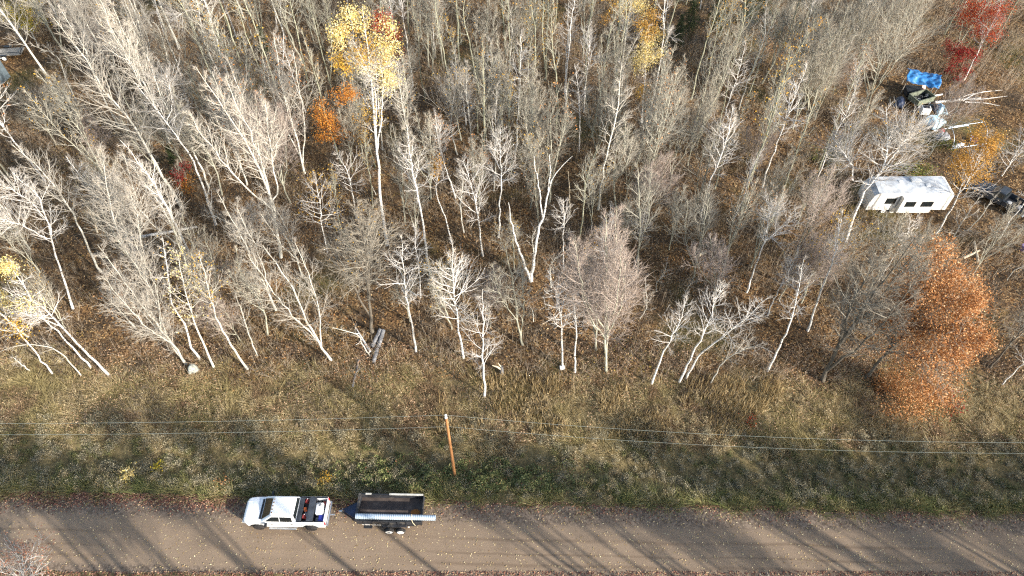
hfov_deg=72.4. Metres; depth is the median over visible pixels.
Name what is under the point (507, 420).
power wire
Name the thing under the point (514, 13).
maple tree
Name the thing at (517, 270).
maple tree
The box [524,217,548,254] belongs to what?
young tree
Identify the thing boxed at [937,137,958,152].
shrub
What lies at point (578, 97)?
birch tree
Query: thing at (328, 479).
shrub
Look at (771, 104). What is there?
maple tree
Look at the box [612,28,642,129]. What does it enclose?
aspen tree
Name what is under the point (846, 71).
maple tree
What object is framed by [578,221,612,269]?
maple tree
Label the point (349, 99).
oak tree
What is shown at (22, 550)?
oak tree
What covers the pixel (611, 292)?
maple tree
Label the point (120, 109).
aspen tree
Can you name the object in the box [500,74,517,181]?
bare tree
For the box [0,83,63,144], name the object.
maple tree
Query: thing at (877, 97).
maple tree
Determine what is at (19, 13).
maple tree
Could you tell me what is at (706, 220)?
maple tree
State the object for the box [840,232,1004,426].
oak tree
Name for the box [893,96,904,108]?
tarp bundle
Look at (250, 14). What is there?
bare tree
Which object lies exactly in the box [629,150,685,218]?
maple tree
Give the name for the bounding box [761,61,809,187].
birch tree
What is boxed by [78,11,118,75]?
maple tree
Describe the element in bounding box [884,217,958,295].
maple tree
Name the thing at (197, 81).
maple tree
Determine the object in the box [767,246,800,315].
birch tree
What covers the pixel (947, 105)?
maple tree
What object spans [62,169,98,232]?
dead tree
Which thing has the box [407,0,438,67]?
maple tree
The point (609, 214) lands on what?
birch tree
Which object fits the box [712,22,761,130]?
bare tree
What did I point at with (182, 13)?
maple tree
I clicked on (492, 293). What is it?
maple tree
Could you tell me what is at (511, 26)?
aspen tree
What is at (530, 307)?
young tree
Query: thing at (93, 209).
maple tree
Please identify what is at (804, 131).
bare tree
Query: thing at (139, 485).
edge grass
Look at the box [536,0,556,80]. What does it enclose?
bare tree
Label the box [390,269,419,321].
maple tree
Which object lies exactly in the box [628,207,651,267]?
birch tree
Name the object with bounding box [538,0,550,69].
bare tree
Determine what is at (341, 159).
birch tree
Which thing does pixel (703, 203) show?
maple tree
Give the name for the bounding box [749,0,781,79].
bare tree
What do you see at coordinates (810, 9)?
maple tree
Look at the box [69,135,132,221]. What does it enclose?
maple tree
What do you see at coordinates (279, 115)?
maple tree
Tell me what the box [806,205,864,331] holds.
birch tree
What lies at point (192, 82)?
bare tree
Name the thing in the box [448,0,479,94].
bare tree
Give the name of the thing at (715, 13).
bare tree
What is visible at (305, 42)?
bare tree
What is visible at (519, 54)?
bare tree
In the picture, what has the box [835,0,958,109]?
maple tree
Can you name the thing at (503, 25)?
bare tree
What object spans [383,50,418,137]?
maple tree
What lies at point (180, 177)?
oak tree
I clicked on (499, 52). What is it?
maple tree
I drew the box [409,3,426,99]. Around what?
bare tree
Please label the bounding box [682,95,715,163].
maple tree
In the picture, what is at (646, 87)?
maple tree
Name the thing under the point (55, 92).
maple tree
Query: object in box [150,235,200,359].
birch tree
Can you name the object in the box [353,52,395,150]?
aspen tree
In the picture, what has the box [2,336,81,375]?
young tree
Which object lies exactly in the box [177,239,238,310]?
maple tree
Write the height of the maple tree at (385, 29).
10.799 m
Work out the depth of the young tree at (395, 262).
62.86 m
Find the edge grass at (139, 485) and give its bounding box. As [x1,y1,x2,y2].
[0,421,1023,533]
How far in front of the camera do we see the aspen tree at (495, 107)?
66.28 m
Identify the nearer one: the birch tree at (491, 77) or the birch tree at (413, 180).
the birch tree at (413, 180)
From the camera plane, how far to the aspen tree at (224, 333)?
50.94 m
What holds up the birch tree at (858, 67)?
on the ground at (540, 452)
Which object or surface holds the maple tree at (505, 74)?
on the ground at (540, 452)
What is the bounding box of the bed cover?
[305,497,316,520]
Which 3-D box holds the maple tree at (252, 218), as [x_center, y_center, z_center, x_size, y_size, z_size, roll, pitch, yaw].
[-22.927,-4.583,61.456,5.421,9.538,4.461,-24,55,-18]
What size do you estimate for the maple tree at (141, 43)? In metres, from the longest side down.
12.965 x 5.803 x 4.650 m
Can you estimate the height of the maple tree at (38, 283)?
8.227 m
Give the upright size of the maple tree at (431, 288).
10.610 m
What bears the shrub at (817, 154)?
on the ground at (540, 452)
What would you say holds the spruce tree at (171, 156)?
on the ground at (540, 452)
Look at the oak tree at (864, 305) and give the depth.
49.39 m
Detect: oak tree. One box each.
[0,524,55,575]
[165,155,197,195]
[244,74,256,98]
[307,81,373,171]
[313,191,413,333]
[813,227,935,382]
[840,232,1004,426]
[989,298,1023,367]
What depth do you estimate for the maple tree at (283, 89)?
65.49 m
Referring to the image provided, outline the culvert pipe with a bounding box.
[355,513,435,520]
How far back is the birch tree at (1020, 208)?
64.68 m
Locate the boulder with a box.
[188,364,199,374]
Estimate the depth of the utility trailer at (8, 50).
86.71 m
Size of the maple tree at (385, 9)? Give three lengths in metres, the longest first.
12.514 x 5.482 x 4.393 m
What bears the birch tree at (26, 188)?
on the ground at (540, 452)
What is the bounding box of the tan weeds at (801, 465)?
[0,388,1023,506]
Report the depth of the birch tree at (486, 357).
50.63 m
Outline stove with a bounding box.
[919,105,931,114]
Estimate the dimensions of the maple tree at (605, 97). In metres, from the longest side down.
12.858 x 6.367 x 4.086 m
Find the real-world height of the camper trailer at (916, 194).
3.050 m
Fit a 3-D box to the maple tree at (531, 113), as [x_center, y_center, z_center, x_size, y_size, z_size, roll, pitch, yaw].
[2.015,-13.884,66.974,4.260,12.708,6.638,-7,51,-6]
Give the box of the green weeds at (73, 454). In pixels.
[0,428,1023,513]
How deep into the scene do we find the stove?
78.81 m
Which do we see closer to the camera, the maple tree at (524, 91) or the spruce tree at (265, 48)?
the maple tree at (524, 91)
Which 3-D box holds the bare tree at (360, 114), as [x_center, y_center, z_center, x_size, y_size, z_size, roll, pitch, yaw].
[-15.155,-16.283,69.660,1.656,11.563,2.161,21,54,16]
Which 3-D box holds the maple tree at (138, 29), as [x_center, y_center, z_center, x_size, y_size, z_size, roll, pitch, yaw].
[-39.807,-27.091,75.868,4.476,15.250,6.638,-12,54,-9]
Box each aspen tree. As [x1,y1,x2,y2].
[0,0,61,100]
[8,140,101,273]
[42,8,182,208]
[56,3,120,127]
[136,0,152,26]
[140,52,207,186]
[158,0,179,48]
[159,246,214,367]
[186,252,248,369]
[187,0,238,101]
[271,0,286,39]
[323,1,406,245]
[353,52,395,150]
[387,58,415,163]
[418,57,485,154]
[452,159,469,232]
[455,59,477,169]
[482,81,510,191]
[503,1,520,69]
[594,58,638,210]
[598,0,660,79]
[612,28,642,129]
[625,3,674,122]
[738,0,775,109]
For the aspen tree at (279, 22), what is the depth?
87.29 m
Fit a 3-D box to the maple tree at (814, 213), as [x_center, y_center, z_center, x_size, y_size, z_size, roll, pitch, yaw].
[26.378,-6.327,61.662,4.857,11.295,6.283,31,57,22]
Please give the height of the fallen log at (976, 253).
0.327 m
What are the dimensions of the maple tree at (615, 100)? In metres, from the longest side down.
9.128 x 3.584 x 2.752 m
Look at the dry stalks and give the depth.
56.28 m
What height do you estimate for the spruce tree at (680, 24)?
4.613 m
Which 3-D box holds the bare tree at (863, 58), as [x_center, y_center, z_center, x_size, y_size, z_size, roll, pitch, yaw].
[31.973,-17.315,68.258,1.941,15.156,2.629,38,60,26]
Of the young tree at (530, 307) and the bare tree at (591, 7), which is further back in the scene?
the bare tree at (591, 7)
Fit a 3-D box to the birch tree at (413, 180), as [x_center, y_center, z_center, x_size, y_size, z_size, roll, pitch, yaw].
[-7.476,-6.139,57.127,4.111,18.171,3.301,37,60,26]
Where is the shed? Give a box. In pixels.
[0,58,10,85]
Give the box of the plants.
[0,0,1023,382]
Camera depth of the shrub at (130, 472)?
52.52 m
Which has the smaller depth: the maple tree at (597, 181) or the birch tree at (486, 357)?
the birch tree at (486, 357)
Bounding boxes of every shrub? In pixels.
[118,462,136,486]
[149,458,170,472]
[213,476,232,489]
[315,470,337,487]
[806,143,833,166]
[886,159,928,175]
[913,162,941,175]
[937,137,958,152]
[941,385,970,420]
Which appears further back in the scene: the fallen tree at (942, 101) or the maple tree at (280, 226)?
the fallen tree at (942, 101)
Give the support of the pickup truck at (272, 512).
on the road
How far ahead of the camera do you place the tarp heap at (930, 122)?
77.83 m
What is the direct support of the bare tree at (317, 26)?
on the ground at (540, 452)
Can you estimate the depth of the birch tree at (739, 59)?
70.35 m
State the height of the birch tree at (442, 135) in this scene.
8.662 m
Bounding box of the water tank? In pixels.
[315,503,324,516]
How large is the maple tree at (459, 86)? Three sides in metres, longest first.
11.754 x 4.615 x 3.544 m
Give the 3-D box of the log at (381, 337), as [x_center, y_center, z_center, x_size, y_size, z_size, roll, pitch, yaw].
[-11.285,4.342,60.308,0.395,0.367,1.818,6,51,5]
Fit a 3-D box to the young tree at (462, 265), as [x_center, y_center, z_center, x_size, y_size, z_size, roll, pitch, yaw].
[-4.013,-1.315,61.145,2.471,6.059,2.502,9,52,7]
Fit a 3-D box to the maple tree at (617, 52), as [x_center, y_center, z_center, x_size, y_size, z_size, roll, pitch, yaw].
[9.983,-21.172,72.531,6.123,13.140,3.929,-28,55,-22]
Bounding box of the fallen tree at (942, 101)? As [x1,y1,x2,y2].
[934,90,1004,105]
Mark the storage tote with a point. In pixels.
(321, 518)
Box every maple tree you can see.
[0,0,51,47]
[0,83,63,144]
[0,170,17,190]
[0,194,29,247]
[0,211,40,272]
[1,259,65,328]
[12,0,71,62]
[20,67,106,181]
[31,71,74,132]
[38,0,125,88]
[60,0,90,49]
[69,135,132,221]
[71,141,171,303]
[74,109,114,165]
[77,0,116,51]
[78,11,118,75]
[80,175,133,262]
[88,229,186,364]
[89,0,170,143]
[96,0,160,85]
[111,79,165,183]
[112,15,172,118]
[114,153,191,268]
[115,0,169,96]
[129,86,185,176]
[138,8,202,114]
[146,56,195,125]
[153,0,165,29]
[156,0,203,53]
[159,85,222,195]
[163,208,234,329]
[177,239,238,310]
[178,0,226,86]
[178,65,292,258]
[187,54,232,144]
[190,290,241,340]
[196,77,254,161]
[201,49,286,187]
[205,69,248,184]
[210,26,290,156]
[213,189,276,310]
[218,196,269,271]
[219,244,270,334]
[226,91,309,203]
[238,0,266,45]
[238,236,334,360]
[250,26,321,173]
[252,192,303,276]
[265,0,302,63]
[297,0,313,39]
[324,32,363,108]
[334,63,372,155]
[358,0,400,56]
[368,5,407,89]
[379,123,425,222]
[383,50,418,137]
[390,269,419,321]
[394,31,422,106]
[396,107,444,198]
[400,167,435,233]
[404,0,447,75]
[406,0,423,34]
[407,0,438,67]
[414,251,469,329]
[421,0,459,67]
[440,43,474,140]
[462,127,490,204]
[463,265,511,327]
[470,0,501,81]
[471,60,522,152]
[473,63,507,140]
[482,28,517,141]
[483,238,542,345]
[489,212,525,269]
[503,0,534,62]
[504,57,555,149]
[506,121,553,208]
[515,78,552,194]
[516,0,542,47]
[521,140,557,223]
[528,72,578,202]
[538,202,654,371]
[549,231,611,349]
[569,0,602,57]
[571,64,627,168]
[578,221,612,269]
[580,160,615,224]
[588,28,635,134]
[602,111,640,206]
[605,89,630,154]
[612,195,638,243]
[617,161,669,277]
[618,125,654,196]
[628,174,652,228]
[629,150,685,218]
[634,67,697,180]
[635,77,671,164]
[639,57,691,196]
[643,34,687,154]
[658,181,726,280]
[661,99,699,181]
[664,185,691,249]
[678,233,740,312]
[679,114,732,206]
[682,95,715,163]
[683,14,739,136]
[684,195,719,253]
[696,68,720,147]
[719,0,743,36]
[720,169,766,262]
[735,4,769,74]
[735,121,779,181]
[750,181,787,267]
[753,82,796,142]
[753,149,808,237]
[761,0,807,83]
[769,15,826,115]
[777,0,899,106]
[777,234,832,301]
[784,0,808,51]
[787,18,862,129]
[789,14,848,130]
[790,222,859,303]
[793,164,854,256]
[796,166,835,228]
[797,31,839,115]
[800,0,824,34]
[803,241,858,287]
[812,3,857,119]
[813,208,882,300]
[823,119,858,188]
[831,52,860,96]
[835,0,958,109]
[839,83,885,143]
[858,206,930,287]
[873,0,906,15]
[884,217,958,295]
[926,73,989,157]
[940,0,1021,84]
[948,0,1007,58]
[973,197,1023,272]
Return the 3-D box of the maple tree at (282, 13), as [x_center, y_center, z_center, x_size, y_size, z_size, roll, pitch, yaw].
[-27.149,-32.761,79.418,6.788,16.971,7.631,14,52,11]
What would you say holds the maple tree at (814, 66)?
on the ground at (540, 452)
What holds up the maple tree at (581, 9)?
on the ground at (540, 452)
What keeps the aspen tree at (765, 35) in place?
on the ground at (540, 452)
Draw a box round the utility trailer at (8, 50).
[0,40,24,60]
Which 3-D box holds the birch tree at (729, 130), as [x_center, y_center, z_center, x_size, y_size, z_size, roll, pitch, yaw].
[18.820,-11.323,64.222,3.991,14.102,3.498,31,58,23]
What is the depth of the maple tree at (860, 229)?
56.70 m
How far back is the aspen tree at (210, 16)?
69.12 m
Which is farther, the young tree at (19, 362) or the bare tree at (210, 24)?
the bare tree at (210, 24)
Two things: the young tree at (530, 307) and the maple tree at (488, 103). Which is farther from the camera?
the maple tree at (488, 103)
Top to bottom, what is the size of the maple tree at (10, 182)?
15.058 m
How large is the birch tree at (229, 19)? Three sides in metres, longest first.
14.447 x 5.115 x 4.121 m
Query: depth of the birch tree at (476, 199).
59.67 m
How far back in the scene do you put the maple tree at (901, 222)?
59.69 m
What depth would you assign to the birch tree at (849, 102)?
66.58 m
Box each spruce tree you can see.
[164,145,189,178]
[256,26,272,55]
[668,14,685,48]
[678,0,699,41]
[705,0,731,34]
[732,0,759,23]
[755,0,772,16]
[825,140,838,165]
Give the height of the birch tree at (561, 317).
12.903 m
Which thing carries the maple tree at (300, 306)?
on the ground at (540, 452)
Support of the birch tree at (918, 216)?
on the ground at (540, 452)
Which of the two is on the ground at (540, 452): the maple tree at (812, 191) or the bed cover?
the maple tree at (812, 191)
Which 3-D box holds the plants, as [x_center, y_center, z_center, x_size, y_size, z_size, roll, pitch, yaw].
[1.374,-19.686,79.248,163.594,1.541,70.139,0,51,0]
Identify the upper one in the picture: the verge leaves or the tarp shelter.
the tarp shelter
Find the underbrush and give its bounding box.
[0,0,1023,398]
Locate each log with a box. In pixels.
[129,226,197,239]
[370,328,381,346]
[372,348,378,362]
[377,329,385,347]
[962,250,979,258]
[973,241,979,261]
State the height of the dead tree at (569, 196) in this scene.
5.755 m
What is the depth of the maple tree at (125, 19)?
75.71 m
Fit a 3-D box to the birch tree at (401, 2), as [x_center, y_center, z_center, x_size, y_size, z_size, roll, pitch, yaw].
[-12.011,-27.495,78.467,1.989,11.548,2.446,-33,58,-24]
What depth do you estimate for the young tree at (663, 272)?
61.61 m
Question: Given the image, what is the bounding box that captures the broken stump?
[492,363,503,375]
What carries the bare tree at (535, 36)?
on the ground at (540, 452)
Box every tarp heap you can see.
[922,115,945,129]
[930,103,947,115]
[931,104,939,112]
[934,132,950,141]
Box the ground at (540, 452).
[0,0,1023,575]
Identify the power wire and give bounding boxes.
[0,415,1004,442]
[38,427,936,452]
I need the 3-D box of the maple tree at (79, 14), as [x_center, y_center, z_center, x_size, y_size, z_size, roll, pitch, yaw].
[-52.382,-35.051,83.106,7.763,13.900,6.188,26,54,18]
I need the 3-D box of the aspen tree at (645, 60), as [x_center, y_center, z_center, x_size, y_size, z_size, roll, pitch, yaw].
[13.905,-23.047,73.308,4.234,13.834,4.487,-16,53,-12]
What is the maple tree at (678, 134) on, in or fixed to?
on the ground at (540, 452)
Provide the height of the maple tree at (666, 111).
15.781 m
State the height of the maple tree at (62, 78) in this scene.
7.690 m
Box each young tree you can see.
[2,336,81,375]
[9,355,29,370]
[28,42,76,100]
[93,264,133,325]
[137,10,168,60]
[199,190,236,241]
[201,162,218,205]
[229,290,257,356]
[234,0,256,46]
[236,27,255,78]
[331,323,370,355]
[360,154,377,194]
[382,251,398,278]
[455,240,477,294]
[468,137,490,184]
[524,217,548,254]
[524,297,541,321]
[542,243,571,287]
[578,22,594,64]
[639,273,656,318]
[654,255,674,289]
[681,278,695,298]
[709,325,772,383]
[777,236,798,279]
[943,195,983,258]
[967,189,1000,230]
[989,0,1011,29]
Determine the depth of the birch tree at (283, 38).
82.75 m
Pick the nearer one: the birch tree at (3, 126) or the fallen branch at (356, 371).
the fallen branch at (356, 371)
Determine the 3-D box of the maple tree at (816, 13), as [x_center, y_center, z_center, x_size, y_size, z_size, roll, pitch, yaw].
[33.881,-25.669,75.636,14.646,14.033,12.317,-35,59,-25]
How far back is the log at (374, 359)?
59.00 m
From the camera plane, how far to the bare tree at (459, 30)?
87.37 m
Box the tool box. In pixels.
[296,498,305,520]
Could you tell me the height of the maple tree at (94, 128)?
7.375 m
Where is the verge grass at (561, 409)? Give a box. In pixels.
[0,327,1023,474]
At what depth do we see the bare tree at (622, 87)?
70.55 m
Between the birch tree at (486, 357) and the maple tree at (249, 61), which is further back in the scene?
the maple tree at (249, 61)
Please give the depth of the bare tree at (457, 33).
83.46 m
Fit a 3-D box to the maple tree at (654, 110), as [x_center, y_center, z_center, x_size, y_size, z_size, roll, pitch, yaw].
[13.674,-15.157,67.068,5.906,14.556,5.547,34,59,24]
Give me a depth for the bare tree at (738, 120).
65.11 m
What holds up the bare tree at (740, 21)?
on the ground at (540, 452)
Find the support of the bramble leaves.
on the ground at (540, 452)
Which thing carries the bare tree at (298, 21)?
on the ground at (540, 452)
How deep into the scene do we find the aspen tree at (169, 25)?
85.94 m
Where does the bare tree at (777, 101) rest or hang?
on the ground at (540, 452)
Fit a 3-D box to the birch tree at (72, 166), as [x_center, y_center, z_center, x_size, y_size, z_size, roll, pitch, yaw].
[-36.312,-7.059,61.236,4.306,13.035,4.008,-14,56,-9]
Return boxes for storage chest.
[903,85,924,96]
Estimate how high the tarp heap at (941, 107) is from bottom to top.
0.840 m
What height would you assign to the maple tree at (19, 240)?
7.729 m
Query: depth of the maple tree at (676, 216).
62.77 m
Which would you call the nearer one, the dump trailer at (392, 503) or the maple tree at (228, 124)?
the dump trailer at (392, 503)
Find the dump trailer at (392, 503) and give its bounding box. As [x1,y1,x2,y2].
[339,492,424,533]
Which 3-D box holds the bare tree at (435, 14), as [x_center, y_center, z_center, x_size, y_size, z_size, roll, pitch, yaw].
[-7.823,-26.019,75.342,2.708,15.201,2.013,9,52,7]
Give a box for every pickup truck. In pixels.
[242,491,334,530]
[971,180,1023,217]
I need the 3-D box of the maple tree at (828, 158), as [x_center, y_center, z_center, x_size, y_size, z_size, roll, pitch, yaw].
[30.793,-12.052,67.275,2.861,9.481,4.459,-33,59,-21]
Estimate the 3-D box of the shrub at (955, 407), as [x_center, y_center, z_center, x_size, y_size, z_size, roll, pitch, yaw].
[35.200,9.281,56.234,3.011,1.516,2.848,-16,53,-13]
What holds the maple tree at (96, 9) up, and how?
on the ground at (540, 452)
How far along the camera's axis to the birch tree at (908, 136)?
58.87 m
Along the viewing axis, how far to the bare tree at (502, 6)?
76.13 m
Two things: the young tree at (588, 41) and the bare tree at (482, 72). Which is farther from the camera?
the young tree at (588, 41)
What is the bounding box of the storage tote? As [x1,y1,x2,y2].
[318,515,323,520]
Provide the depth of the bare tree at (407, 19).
89.32 m
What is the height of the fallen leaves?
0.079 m
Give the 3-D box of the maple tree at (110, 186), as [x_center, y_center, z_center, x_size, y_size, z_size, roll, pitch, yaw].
[-30.751,-4.907,56.961,8.100,16.970,7.133,23,55,17]
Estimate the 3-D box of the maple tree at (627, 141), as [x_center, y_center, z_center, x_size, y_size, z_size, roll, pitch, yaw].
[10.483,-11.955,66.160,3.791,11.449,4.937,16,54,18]
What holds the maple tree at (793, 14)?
on the ground at (540, 452)
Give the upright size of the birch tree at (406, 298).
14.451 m
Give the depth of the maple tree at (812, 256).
57.59 m
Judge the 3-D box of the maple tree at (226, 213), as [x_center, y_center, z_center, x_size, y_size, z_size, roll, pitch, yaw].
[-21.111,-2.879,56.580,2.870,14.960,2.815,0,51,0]
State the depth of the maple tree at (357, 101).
69.65 m
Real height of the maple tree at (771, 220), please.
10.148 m
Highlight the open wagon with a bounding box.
[907,89,935,107]
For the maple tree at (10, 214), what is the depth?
63.68 m
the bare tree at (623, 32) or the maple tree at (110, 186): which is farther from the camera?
the bare tree at (623, 32)
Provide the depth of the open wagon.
80.07 m
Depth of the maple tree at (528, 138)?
64.02 m
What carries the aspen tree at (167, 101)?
on the ground at (540, 452)
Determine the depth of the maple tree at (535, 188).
63.49 m
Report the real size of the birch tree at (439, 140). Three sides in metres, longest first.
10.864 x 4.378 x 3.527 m
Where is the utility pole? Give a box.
[444,414,455,476]
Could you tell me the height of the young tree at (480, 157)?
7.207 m
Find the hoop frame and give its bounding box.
[933,119,987,148]
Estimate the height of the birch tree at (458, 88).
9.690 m
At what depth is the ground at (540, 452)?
65.66 m
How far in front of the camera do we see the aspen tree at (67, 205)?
57.54 m
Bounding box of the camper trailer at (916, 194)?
[851,176,953,212]
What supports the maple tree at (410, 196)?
on the ground at (540, 452)
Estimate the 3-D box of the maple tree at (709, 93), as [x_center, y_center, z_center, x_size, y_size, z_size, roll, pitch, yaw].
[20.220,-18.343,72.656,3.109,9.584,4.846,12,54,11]
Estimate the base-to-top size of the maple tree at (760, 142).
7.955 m
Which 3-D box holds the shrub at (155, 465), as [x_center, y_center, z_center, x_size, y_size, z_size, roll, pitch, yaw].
[-26.897,13.657,53.271,1.245,1.406,1.394,35,59,25]
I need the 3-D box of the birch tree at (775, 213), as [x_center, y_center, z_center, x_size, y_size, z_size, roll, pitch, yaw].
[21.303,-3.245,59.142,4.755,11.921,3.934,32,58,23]
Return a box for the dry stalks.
[429,367,786,439]
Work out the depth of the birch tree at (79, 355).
53.54 m
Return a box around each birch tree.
[0,79,45,181]
[0,165,73,308]
[0,254,109,375]
[0,289,52,373]
[2,283,91,367]
[60,152,135,251]
[117,140,202,283]
[129,56,216,225]
[149,0,223,74]
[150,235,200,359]
[154,0,180,74]
[222,0,236,37]
[264,30,305,111]
[280,0,283,67]
[294,168,345,252]
[325,145,367,220]
[375,233,429,352]
[380,0,401,82]
[392,0,413,84]
[392,122,439,282]
[400,219,432,297]
[418,108,461,197]
[422,153,451,241]
[425,235,490,358]
[431,114,451,180]
[447,50,466,125]
[449,153,497,256]
[456,288,503,397]
[478,37,511,129]
[478,125,521,237]
[496,27,540,158]
[542,267,586,366]
[548,196,578,268]
[553,280,589,372]
[556,2,581,93]
[563,0,580,113]
[565,62,593,151]
[571,19,612,111]
[587,210,619,281]
[600,201,620,233]
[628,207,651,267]
[647,292,698,384]
[649,0,680,120]
[678,276,740,382]
[685,294,772,379]
[699,104,742,216]
[700,103,748,191]
[717,40,757,144]
[733,148,765,219]
[745,188,806,292]
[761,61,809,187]
[766,255,820,371]
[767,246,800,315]
[802,0,823,36]
[804,188,825,230]
[806,96,956,242]
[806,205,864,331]
[818,76,865,176]
[837,42,872,116]
[878,211,922,279]
[928,119,1007,239]
[994,127,1023,175]
[998,190,1023,238]
[1001,331,1023,384]
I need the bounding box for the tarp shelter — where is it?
[900,68,941,93]
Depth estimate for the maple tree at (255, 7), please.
82.56 m
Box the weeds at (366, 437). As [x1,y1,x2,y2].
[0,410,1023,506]
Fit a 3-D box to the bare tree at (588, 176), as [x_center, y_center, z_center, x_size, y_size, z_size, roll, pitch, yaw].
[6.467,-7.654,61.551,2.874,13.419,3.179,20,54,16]
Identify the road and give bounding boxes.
[0,493,1023,575]
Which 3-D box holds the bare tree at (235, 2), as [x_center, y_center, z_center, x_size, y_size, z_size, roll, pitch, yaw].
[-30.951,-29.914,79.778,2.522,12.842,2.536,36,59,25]
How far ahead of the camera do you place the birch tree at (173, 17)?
77.91 m
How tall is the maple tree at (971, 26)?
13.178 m
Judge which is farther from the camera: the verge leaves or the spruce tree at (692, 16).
the spruce tree at (692, 16)
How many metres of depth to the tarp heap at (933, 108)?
79.46 m
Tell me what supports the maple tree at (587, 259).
on the ground at (540, 452)
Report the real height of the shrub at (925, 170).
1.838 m
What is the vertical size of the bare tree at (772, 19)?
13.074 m
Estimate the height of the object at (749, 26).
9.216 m
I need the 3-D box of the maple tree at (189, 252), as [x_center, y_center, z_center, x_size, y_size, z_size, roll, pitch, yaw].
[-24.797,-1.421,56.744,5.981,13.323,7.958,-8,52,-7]
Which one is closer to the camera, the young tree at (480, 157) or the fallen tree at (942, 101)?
the young tree at (480, 157)
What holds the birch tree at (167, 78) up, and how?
on the ground at (540, 452)
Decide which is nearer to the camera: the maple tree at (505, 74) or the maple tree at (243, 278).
the maple tree at (243, 278)
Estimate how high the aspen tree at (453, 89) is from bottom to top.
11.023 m
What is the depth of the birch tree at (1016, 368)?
55.68 m
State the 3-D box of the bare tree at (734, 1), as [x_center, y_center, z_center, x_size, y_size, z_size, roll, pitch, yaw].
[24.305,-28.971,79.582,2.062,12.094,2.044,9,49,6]
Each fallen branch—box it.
[352,360,358,387]
[356,329,371,352]
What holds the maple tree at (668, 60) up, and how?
on the ground at (540, 452)
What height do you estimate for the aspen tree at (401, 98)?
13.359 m
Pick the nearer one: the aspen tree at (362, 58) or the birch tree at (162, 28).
the aspen tree at (362, 58)
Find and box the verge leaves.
[0,341,1023,450]
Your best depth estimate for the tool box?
49.62 m
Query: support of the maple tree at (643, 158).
on the ground at (540, 452)
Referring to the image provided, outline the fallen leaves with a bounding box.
[1,496,1023,575]
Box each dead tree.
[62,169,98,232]
[508,155,568,282]
[568,173,570,214]
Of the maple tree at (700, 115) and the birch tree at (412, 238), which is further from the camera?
the maple tree at (700, 115)
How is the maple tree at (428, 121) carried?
on the ground at (540, 452)
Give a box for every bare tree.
[168,0,213,83]
[180,59,229,158]
[188,0,256,129]
[219,1,232,41]
[219,1,240,61]
[224,0,259,67]
[225,0,275,86]
[270,0,309,90]
[296,0,344,90]
[300,28,341,163]
[311,2,324,49]
[325,163,349,247]
[346,73,375,166]
[358,121,373,208]
[407,0,409,34]
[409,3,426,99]
[429,0,450,104]
[440,14,464,114]
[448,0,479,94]
[455,0,459,60]
[457,7,461,44]
[467,32,496,181]
[470,29,481,132]
[470,44,483,116]
[495,0,520,90]
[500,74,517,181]
[501,0,505,50]
[508,24,530,119]
[519,34,534,143]
[520,0,545,125]
[527,0,546,73]
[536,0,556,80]
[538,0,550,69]
[542,0,562,136]
[567,147,602,250]
[583,0,595,75]
[591,4,621,137]
[601,0,638,94]
[613,71,631,144]
[614,0,638,75]
[660,0,699,65]
[692,0,724,97]
[696,0,733,120]
[708,0,765,115]
[711,0,742,78]
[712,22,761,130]
[714,91,757,189]
[729,0,749,63]
[739,42,800,211]
[747,0,785,96]
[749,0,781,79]
[753,0,782,71]
[756,16,825,166]
[771,0,803,65]
[771,87,825,219]
[818,37,870,171]
[943,0,963,34]
[995,0,1023,42]
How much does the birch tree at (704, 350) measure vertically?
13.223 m
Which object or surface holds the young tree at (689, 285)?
on the ground at (540, 452)
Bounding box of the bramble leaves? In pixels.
[299,452,619,492]
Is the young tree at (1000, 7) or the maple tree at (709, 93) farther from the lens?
the young tree at (1000, 7)
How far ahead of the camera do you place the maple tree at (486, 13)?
77.99 m
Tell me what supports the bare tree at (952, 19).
on the ground at (540, 452)
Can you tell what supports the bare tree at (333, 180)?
on the ground at (540, 452)
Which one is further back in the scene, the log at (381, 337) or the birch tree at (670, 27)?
the birch tree at (670, 27)
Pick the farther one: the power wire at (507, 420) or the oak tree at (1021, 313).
the oak tree at (1021, 313)
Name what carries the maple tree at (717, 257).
on the ground at (540, 452)
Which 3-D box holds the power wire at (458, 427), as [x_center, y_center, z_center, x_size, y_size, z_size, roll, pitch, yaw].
[-3.990,10.216,47.427,96.013,1.647,1.258,1,51,1]
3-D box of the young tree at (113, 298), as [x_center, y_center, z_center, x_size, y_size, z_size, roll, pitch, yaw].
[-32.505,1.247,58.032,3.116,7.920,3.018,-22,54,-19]
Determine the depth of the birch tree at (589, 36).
74.07 m
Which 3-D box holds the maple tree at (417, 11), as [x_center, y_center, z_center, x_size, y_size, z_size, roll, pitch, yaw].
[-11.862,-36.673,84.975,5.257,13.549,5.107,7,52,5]
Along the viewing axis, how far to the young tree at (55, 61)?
77.38 m

